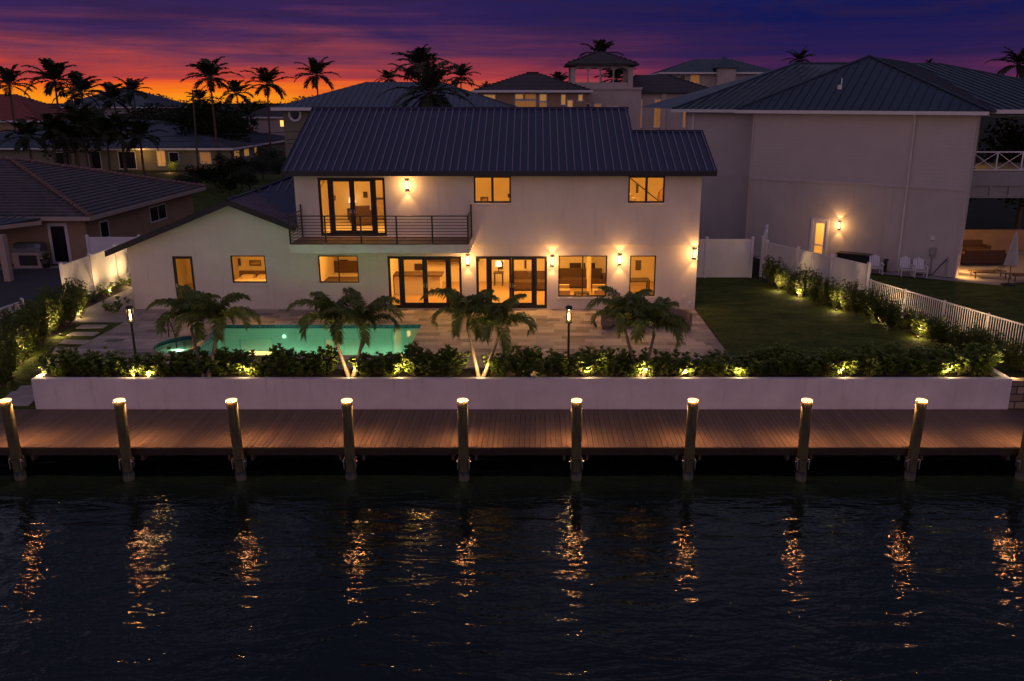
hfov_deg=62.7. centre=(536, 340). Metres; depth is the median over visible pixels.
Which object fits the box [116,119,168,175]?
palm tree
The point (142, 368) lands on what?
shrub
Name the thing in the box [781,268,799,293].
podocarpus
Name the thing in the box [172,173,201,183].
broadleaf tree
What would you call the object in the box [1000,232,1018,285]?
parasol
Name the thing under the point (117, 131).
palm tree
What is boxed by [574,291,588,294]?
table
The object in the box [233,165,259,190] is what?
broadleaf tree
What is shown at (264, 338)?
swimming pool
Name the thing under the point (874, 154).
neighboring house
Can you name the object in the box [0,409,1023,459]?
dock
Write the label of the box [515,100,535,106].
window
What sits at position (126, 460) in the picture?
piling
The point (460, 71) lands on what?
palm tree
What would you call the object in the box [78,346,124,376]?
shrub
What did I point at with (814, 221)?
door
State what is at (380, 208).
dresser
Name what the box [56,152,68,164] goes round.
window
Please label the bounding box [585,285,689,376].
palm tree
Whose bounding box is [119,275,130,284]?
shrub
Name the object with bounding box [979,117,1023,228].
broadleaf tree
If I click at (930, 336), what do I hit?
podocarpus
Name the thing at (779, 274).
podocarpus
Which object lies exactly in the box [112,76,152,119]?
palm tree
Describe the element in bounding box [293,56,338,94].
palm tree
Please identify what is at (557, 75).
palm tree
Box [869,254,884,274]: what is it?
garden chair
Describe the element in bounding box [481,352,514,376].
shrub
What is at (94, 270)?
white fence
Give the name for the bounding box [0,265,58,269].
neighbour patio
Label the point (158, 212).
window
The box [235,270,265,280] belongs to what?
bed
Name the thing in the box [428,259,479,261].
wall cabinet
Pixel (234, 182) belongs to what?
broadleaf tree
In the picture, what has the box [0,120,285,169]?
ranch house
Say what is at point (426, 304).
french door
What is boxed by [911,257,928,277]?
garden chair
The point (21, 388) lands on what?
stepping stone
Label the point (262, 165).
broadleaf tree
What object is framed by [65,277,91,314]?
podocarpus
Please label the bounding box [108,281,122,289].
shrub
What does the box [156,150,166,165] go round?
window
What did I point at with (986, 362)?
shrub
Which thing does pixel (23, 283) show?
neighbour yard
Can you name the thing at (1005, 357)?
podocarpus
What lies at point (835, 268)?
white fence
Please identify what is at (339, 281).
window
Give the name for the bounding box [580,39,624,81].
palm tree
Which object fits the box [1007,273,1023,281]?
sun lounger
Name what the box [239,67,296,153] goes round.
palm tree
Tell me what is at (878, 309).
podocarpus
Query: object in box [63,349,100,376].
shrub
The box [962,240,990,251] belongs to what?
sofa
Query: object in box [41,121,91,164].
palm tree
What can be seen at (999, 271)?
sun lounger
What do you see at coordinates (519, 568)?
canal water
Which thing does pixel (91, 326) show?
stepping stone
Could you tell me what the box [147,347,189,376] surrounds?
shrub
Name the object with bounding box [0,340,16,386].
podocarpus
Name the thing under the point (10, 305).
white fence
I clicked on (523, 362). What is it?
shrub
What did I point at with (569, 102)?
window
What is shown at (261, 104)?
broadleaf tree
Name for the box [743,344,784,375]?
shrub
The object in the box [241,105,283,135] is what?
porch house
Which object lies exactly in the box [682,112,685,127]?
window
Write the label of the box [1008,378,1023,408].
stone wall
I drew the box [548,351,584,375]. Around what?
shrub
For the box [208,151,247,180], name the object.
broadleaf tree
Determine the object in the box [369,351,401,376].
shrub
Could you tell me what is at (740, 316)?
lawn
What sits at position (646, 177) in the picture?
window
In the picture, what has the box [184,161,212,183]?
broadleaf tree
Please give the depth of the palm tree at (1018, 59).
108.59 m
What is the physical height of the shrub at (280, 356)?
1.190 m
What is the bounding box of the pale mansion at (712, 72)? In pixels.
[648,56,771,86]
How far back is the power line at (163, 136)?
60.87 m
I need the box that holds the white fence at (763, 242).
[759,224,768,276]
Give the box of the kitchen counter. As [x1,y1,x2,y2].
[393,271,443,294]
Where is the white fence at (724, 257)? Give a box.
[696,236,754,277]
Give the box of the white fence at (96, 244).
[85,234,140,253]
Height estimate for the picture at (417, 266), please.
0.346 m
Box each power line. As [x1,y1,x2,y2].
[0,131,299,140]
[28,143,293,149]
[155,139,295,141]
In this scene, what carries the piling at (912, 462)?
in the canal water
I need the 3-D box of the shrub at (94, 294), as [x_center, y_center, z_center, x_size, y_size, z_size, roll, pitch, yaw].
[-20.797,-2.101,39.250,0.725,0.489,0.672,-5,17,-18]
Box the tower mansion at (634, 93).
[564,49,709,129]
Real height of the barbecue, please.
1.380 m
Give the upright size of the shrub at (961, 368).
1.138 m
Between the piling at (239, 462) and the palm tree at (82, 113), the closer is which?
the piling at (239, 462)
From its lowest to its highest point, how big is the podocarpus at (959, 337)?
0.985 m
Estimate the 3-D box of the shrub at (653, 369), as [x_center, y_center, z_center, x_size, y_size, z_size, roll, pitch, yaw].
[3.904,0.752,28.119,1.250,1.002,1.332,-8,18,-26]
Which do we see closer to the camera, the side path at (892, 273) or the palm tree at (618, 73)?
the side path at (892, 273)
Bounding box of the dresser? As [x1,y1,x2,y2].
[376,198,383,217]
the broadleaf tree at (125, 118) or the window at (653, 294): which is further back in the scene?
the broadleaf tree at (125, 118)
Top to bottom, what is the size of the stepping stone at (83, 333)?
0.065 m
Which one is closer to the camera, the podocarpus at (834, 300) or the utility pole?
the podocarpus at (834, 300)
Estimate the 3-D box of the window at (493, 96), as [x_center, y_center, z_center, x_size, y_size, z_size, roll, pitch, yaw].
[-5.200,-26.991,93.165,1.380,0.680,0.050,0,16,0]
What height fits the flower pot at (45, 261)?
0.963 m
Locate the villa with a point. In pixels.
(561, 176)
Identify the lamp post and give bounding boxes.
[125,305,138,374]
[565,305,572,375]
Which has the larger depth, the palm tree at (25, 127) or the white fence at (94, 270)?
the palm tree at (25, 127)
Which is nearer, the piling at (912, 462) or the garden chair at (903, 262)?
the piling at (912, 462)
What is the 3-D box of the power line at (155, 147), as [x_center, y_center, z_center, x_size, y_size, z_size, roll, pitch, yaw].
[-39.000,-13.867,59.998,46.001,0.544,0.038,0,16,0]
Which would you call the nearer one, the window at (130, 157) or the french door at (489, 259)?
the french door at (489, 259)
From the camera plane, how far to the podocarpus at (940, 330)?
31.81 m
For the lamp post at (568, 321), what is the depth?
27.96 m
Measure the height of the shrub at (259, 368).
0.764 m
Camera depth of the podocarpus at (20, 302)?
33.29 m
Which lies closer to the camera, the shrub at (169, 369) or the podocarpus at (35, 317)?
the shrub at (169, 369)
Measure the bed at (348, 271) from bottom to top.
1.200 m
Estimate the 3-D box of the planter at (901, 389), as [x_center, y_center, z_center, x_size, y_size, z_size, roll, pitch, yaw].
[-0.475,1.535,28.364,32.050,1.060,1.700,0,16,0]
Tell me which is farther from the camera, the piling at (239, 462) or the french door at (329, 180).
the french door at (329, 180)
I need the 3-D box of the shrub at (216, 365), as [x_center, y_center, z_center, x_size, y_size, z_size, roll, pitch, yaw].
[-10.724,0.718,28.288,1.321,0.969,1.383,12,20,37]
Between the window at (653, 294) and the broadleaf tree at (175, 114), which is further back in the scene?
the broadleaf tree at (175, 114)
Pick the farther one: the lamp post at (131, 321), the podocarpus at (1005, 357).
the podocarpus at (1005, 357)
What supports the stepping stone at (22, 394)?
on the grass strip
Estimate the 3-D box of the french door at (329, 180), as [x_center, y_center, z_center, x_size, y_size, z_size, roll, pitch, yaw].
[-7.957,-5.791,36.410,2.883,2.525,0.120,0,16,0]
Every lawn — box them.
[159,175,287,212]
[695,278,1020,369]
[868,274,1023,355]
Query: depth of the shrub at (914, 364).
28.03 m
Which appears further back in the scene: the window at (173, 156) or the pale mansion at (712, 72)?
the pale mansion at (712, 72)
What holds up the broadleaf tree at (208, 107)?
on the ground at (988, 213)
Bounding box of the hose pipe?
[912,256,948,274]
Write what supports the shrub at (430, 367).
on the planter at (901, 389)
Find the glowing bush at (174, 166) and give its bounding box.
[165,160,181,171]
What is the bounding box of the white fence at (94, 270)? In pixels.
[59,237,136,295]
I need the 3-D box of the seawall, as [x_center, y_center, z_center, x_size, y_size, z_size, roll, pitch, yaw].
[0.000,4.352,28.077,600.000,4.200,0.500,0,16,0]
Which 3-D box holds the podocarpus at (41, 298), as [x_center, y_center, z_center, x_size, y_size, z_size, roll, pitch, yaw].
[-19.702,-1.211,34.084,1.062,1.606,1.096,14,21,40]
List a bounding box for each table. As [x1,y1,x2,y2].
[493,271,503,285]
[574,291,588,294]
[631,278,649,293]
[883,259,888,271]
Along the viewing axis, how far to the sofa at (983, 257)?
47.49 m
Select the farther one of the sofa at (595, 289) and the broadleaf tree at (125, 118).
the broadleaf tree at (125, 118)
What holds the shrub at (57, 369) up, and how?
on the planter at (901, 389)
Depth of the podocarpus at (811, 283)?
39.03 m
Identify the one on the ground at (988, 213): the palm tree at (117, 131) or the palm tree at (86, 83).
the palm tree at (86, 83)
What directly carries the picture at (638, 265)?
attached to the villa
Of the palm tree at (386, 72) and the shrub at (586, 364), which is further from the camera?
the palm tree at (386, 72)
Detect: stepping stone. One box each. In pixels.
[3,398,34,405]
[5,391,33,397]
[15,385,32,391]
[52,347,83,353]
[58,340,91,343]
[67,332,99,335]
[76,325,107,328]
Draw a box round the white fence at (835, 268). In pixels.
[763,239,870,300]
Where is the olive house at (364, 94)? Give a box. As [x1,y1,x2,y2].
[270,81,516,157]
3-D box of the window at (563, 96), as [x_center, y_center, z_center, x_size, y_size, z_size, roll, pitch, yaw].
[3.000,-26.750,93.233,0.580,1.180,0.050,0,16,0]
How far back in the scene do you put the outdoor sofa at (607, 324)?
34.27 m
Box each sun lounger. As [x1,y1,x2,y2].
[968,264,1006,278]
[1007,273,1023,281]
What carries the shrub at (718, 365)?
on the planter at (901, 389)
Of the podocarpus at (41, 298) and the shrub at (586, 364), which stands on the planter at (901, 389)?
the shrub at (586, 364)
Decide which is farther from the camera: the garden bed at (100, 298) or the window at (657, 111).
the window at (657, 111)
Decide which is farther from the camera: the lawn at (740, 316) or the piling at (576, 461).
the lawn at (740, 316)
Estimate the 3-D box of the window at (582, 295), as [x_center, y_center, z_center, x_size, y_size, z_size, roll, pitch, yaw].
[2.055,-2.870,37.334,2.158,1.866,0.070,0,16,0]
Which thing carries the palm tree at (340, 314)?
on the planter at (901, 389)
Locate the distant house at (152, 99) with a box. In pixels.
[56,89,188,119]
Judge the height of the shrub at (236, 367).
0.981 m
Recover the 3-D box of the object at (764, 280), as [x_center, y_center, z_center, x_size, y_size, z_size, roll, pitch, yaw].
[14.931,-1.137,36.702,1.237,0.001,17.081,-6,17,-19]
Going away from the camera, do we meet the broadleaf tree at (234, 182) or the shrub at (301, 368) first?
the shrub at (301, 368)
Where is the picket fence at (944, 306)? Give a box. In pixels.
[869,279,1023,354]
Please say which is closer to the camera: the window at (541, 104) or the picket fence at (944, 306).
the picket fence at (944, 306)
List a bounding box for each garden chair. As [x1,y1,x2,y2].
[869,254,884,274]
[898,256,914,276]
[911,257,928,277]
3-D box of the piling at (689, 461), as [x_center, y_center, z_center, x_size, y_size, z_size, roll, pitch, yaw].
[4.452,4.458,24.823,0.430,5.785,0.354,1,17,0]
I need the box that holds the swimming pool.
[153,320,420,354]
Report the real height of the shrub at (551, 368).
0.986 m
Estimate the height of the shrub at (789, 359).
1.269 m
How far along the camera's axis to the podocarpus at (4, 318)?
31.94 m
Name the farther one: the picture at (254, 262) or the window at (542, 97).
the window at (542, 97)
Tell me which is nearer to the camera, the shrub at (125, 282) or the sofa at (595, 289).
the sofa at (595, 289)
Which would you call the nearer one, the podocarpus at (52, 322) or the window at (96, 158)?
the podocarpus at (52, 322)
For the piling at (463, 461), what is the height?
5.785 m
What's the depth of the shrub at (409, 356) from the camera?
28.04 m
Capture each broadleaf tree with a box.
[37,103,105,166]
[105,111,143,119]
[127,101,170,119]
[133,100,200,125]
[149,92,184,101]
[170,99,231,125]
[172,94,250,142]
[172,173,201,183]
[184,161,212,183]
[199,164,232,190]
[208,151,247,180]
[210,109,258,132]
[214,174,245,196]
[220,100,262,121]
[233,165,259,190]
[235,97,277,110]
[247,153,271,179]
[254,146,284,162]
[279,95,312,103]
[969,129,1001,201]
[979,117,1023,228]
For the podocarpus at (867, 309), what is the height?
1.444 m
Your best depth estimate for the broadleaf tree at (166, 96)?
210.49 m
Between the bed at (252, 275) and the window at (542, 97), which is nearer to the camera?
the bed at (252, 275)
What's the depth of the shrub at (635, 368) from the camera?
27.94 m
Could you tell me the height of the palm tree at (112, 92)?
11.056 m
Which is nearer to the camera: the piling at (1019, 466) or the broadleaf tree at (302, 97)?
the piling at (1019, 466)
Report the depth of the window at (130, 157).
112.67 m
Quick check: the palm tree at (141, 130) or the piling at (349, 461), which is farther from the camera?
the palm tree at (141, 130)
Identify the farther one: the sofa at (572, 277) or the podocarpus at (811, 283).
the sofa at (572, 277)
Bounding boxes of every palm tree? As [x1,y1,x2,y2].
[0,64,38,129]
[0,118,59,159]
[20,58,85,164]
[25,113,80,162]
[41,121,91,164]
[48,102,110,167]
[52,70,104,167]
[79,110,138,170]
[87,82,141,172]
[97,112,147,172]
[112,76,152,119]
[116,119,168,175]
[145,284,261,376]
[180,56,244,161]
[183,85,218,105]
[217,80,256,115]
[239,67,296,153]
[286,287,403,376]
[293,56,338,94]
[374,68,403,81]
[377,54,480,106]
[391,44,451,80]
[420,287,537,376]
[445,63,480,87]
[549,71,568,81]
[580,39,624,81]
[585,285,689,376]
[593,68,635,81]
[780,46,815,63]
[985,46,1023,146]
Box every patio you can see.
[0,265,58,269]
[35,309,731,370]
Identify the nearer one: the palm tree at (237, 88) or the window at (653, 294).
the window at (653, 294)
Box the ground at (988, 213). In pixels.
[0,103,1023,377]
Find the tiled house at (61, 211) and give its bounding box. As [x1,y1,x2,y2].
[0,156,205,281]
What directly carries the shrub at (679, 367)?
on the planter at (901, 389)
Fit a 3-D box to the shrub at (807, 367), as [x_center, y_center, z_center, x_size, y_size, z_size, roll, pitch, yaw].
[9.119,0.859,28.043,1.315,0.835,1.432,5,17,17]
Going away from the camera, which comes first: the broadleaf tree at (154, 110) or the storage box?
the storage box
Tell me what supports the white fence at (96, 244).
on the neighbour yard at (23, 283)
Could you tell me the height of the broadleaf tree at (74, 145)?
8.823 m
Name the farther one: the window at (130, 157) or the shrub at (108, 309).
the window at (130, 157)
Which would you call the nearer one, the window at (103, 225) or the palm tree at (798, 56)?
the window at (103, 225)
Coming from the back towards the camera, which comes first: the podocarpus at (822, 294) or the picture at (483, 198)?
the picture at (483, 198)
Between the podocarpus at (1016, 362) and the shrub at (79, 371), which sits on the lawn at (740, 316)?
the podocarpus at (1016, 362)
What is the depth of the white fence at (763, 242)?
44.44 m
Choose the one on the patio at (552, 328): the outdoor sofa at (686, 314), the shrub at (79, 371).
the outdoor sofa at (686, 314)
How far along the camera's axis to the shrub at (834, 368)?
27.84 m
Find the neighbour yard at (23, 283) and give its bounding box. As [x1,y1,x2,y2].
[0,268,62,307]
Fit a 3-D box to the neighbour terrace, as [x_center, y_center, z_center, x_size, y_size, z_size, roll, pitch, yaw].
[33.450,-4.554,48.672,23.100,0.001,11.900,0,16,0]
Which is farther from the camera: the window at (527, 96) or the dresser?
the window at (527, 96)
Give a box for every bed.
[4,282,131,352]
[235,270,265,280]
[324,261,357,280]
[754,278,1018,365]
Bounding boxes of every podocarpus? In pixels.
[0,303,24,332]
[0,320,32,364]
[0,329,25,376]
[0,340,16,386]
[3,309,42,353]
[9,306,41,344]
[13,297,39,318]
[19,295,51,340]
[29,294,62,334]
[33,281,58,309]
[37,292,63,329]
[53,289,79,325]
[56,277,84,318]
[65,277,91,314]
[761,255,782,284]
[773,261,791,288]
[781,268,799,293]
[789,263,814,296]
[805,269,823,300]
[813,277,835,303]
[827,280,847,307]
[839,278,860,311]
[846,283,869,315]
[862,285,884,319]
[870,290,895,323]
[882,297,904,327]
[891,307,916,331]
[908,309,932,336]
[920,313,945,340]
[931,316,961,345]
[945,324,975,350]
[959,322,990,350]
[976,326,1007,355]
[995,337,1021,365]
[1006,338,1023,370]
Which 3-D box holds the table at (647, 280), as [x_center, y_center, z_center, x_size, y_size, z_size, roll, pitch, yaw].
[4.800,-2.568,40.244,1.200,0.750,0.800,0,16,0]
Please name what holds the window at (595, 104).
in the tower mansion at (634, 93)
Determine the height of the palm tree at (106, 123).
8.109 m
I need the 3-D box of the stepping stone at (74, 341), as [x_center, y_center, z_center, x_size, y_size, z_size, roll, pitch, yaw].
[-17.863,0.062,32.525,1.100,0.065,0.480,1,16,2]
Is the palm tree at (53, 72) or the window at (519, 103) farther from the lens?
the palm tree at (53, 72)
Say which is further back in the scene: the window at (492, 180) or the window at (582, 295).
the window at (582, 295)
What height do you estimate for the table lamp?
0.550 m
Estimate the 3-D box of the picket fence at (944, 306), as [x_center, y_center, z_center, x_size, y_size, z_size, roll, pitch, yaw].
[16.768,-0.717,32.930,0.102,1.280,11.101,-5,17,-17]
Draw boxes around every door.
[18,255,37,265]
[47,223,71,263]
[172,256,195,297]
[317,178,386,235]
[387,256,461,307]
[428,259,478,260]
[476,256,546,307]
[809,218,829,254]
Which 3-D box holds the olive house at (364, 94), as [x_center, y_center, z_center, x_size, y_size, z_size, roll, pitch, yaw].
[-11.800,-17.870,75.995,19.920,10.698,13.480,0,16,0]
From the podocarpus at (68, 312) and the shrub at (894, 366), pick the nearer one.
the shrub at (894, 366)
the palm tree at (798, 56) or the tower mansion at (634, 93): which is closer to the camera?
the tower mansion at (634, 93)
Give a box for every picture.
[249,260,260,265]
[414,264,421,269]
[480,197,487,200]
[570,263,580,267]
[635,260,640,269]
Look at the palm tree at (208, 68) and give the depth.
109.69 m
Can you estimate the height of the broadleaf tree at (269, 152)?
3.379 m
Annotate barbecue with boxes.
[12,242,49,267]
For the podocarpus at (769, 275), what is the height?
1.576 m
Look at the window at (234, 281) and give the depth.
37.29 m
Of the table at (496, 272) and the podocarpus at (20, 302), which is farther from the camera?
the table at (496, 272)
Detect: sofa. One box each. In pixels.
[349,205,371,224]
[514,270,544,290]
[559,268,605,287]
[559,284,569,294]
[592,284,604,294]
[601,314,629,329]
[652,308,692,329]
[960,250,1006,264]
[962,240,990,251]
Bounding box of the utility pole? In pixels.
[186,91,199,166]
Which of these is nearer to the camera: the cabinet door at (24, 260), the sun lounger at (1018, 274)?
the sun lounger at (1018, 274)
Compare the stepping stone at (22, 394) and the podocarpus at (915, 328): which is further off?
the podocarpus at (915, 328)
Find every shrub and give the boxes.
[36,345,81,376]
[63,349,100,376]
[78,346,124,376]
[87,290,99,300]
[96,284,111,294]
[101,296,129,312]
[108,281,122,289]
[108,352,143,376]
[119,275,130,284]
[128,351,164,376]
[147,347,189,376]
[170,346,214,375]
[193,346,237,375]
[225,348,260,375]
[241,354,277,376]
[265,343,304,376]
[286,350,324,376]
[304,344,340,376]
[348,351,382,376]
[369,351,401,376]
[389,341,424,375]
[414,349,446,376]
[437,344,470,376]
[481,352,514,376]
[504,345,543,376]
[528,347,566,376]
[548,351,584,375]
[569,346,604,376]
[592,345,623,376]
[616,348,651,376]
[638,347,674,376]
[656,348,692,376]
[680,352,713,375]
[702,348,740,376]
[722,354,756,376]
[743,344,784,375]
[767,340,804,376]
[794,351,829,376]
[808,347,849,376]
[832,347,869,375]
[857,341,896,376]
[876,341,908,375]
[895,346,931,376]
[919,346,955,375]
[938,342,977,376]
[962,341,1002,376]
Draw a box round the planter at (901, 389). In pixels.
[31,368,1012,409]
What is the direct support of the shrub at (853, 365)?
on the planter at (901, 389)
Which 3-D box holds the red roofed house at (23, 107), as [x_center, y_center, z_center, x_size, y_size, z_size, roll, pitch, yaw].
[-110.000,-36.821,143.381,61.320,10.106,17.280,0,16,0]
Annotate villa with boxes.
[104,107,716,308]
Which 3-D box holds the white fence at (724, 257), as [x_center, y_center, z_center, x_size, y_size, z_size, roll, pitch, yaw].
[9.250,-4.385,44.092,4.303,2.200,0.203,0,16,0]
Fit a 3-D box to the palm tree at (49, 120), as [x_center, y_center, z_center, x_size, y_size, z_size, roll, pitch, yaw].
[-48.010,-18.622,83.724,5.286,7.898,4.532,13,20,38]
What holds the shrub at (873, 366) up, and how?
on the planter at (901, 389)
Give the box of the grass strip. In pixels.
[0,322,123,408]
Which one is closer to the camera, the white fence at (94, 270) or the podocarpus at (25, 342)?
the podocarpus at (25, 342)
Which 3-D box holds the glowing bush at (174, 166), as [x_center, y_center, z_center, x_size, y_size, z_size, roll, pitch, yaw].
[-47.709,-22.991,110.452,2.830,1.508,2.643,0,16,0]
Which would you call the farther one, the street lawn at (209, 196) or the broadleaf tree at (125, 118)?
the broadleaf tree at (125, 118)
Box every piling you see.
[0,398,26,480]
[113,398,134,481]
[225,398,246,480]
[341,398,356,479]
[456,398,470,481]
[569,398,583,481]
[682,398,698,480]
[795,398,812,481]
[904,398,927,480]
[1014,429,1023,480]
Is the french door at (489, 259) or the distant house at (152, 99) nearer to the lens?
the french door at (489, 259)
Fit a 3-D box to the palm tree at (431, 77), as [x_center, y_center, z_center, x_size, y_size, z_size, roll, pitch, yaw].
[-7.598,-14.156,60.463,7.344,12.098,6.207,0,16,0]
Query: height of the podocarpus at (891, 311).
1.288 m
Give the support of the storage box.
on the side path at (892, 273)
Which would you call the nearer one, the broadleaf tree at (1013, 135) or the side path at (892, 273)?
the side path at (892, 273)
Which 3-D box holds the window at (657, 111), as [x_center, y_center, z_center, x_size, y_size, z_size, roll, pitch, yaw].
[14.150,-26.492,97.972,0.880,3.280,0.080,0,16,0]
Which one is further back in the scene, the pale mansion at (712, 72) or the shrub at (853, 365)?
the pale mansion at (712, 72)
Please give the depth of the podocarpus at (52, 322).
33.49 m
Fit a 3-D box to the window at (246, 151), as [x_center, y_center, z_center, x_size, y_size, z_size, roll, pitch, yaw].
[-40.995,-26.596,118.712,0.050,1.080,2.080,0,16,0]
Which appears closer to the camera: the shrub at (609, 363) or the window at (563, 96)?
the shrub at (609, 363)
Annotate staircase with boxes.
[630,178,656,200]
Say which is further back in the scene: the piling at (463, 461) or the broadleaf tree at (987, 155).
the broadleaf tree at (987, 155)
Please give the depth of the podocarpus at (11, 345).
29.49 m
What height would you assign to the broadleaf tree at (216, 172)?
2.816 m
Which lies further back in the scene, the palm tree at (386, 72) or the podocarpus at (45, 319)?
the palm tree at (386, 72)
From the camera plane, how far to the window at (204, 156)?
112.57 m
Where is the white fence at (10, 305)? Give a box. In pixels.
[0,297,24,330]
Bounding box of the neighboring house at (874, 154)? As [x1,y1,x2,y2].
[641,54,1023,277]
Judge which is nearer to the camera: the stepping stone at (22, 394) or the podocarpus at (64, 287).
the stepping stone at (22, 394)
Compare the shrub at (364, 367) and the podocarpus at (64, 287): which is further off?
the podocarpus at (64, 287)
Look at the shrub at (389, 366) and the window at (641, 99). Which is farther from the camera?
the window at (641, 99)
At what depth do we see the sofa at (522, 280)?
41.32 m
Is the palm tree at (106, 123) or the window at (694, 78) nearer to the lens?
the palm tree at (106, 123)
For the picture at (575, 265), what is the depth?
42.95 m
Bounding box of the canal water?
[0,438,1023,680]
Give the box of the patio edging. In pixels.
[695,309,732,357]
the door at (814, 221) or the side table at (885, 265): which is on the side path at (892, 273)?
the side table at (885, 265)
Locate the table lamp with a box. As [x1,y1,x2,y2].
[495,261,501,271]
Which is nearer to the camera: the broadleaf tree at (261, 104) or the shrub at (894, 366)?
the shrub at (894, 366)
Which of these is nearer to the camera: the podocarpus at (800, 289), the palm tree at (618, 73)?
the podocarpus at (800, 289)
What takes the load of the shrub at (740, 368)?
on the planter at (901, 389)
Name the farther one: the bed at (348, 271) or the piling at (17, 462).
the bed at (348, 271)
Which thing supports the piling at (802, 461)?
in the canal water
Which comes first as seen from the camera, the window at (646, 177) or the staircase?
the window at (646, 177)
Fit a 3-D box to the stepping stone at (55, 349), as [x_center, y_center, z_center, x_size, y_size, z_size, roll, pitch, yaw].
[-17.638,0.388,31.581,1.100,0.065,0.480,0,26,0]
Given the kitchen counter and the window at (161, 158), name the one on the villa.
the kitchen counter
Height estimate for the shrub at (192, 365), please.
0.980 m
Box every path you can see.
[65,287,147,321]
[753,256,1002,285]
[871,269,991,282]
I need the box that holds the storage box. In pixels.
[836,251,873,263]
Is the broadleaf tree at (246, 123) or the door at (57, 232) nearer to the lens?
the door at (57, 232)
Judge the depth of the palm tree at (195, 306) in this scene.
27.10 m
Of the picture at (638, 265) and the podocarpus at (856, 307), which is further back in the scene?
the picture at (638, 265)
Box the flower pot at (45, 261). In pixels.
[36,250,51,267]
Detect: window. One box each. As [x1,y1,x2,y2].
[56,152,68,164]
[87,151,101,168]
[99,219,110,236]
[117,151,136,168]
[149,203,166,222]
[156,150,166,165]
[168,152,179,163]
[200,152,211,163]
[230,256,266,282]
[244,148,248,156]
[288,111,301,121]
[318,256,358,282]
[474,176,510,202]
[483,94,495,98]
[515,94,523,99]
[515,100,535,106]
[525,94,535,99]
[539,94,546,100]
[539,102,546,106]
[558,256,606,296]
[561,94,565,104]
[567,100,572,106]
[578,94,582,100]
[594,103,601,106]
[628,176,664,202]
[629,256,655,295]
[640,99,642,127]
[653,99,660,127]
[680,74,685,79]
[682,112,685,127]
[690,74,699,83]
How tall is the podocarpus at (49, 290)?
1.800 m
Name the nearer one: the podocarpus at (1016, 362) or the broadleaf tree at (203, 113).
the podocarpus at (1016, 362)
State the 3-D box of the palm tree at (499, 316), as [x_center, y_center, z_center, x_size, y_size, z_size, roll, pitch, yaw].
[-1.884,-0.192,27.757,3.971,3.055,2.992,0,16,0]
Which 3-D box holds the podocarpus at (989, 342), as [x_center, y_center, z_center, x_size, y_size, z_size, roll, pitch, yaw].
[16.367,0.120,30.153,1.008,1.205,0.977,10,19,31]
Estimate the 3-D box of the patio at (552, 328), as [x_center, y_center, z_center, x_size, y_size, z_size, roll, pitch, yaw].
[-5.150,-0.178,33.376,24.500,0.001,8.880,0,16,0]
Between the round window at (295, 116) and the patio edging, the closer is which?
the patio edging
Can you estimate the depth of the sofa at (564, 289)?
39.35 m
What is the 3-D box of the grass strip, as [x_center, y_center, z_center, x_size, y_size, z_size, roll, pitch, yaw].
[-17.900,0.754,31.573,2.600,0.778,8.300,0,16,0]
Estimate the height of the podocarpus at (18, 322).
1.740 m
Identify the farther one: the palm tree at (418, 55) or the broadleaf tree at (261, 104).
the broadleaf tree at (261, 104)
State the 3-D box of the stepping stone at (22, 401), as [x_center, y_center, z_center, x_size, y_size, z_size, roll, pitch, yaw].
[-17.411,2.070,28.097,1.100,0.066,0.480,0,26,0]
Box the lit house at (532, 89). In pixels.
[471,72,592,106]
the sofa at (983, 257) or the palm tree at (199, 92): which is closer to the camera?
the sofa at (983, 257)
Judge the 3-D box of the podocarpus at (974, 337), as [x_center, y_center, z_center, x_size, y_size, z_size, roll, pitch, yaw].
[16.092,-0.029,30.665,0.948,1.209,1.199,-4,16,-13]
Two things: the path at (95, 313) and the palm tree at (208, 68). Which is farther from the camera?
the palm tree at (208, 68)
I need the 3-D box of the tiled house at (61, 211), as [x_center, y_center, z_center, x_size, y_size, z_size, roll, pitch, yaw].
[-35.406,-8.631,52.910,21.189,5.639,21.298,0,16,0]
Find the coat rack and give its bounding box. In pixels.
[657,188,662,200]
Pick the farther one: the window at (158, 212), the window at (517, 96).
the window at (517, 96)
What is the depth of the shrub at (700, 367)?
28.07 m
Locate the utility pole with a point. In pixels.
(196, 144)
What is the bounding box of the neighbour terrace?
[954,250,1023,282]
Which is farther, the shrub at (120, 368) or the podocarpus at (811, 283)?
the podocarpus at (811, 283)
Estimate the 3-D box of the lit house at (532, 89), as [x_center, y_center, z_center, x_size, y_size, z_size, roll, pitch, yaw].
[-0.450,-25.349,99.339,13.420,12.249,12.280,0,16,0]
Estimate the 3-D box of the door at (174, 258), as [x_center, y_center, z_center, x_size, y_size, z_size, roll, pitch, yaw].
[-15.629,-2.588,37.378,0.896,2.373,0.100,0,16,0]
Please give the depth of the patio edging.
33.79 m
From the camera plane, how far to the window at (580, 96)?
93.17 m
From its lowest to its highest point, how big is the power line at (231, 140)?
0.662 m
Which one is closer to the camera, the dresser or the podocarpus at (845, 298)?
the podocarpus at (845, 298)
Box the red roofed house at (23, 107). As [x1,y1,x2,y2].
[0,94,93,132]

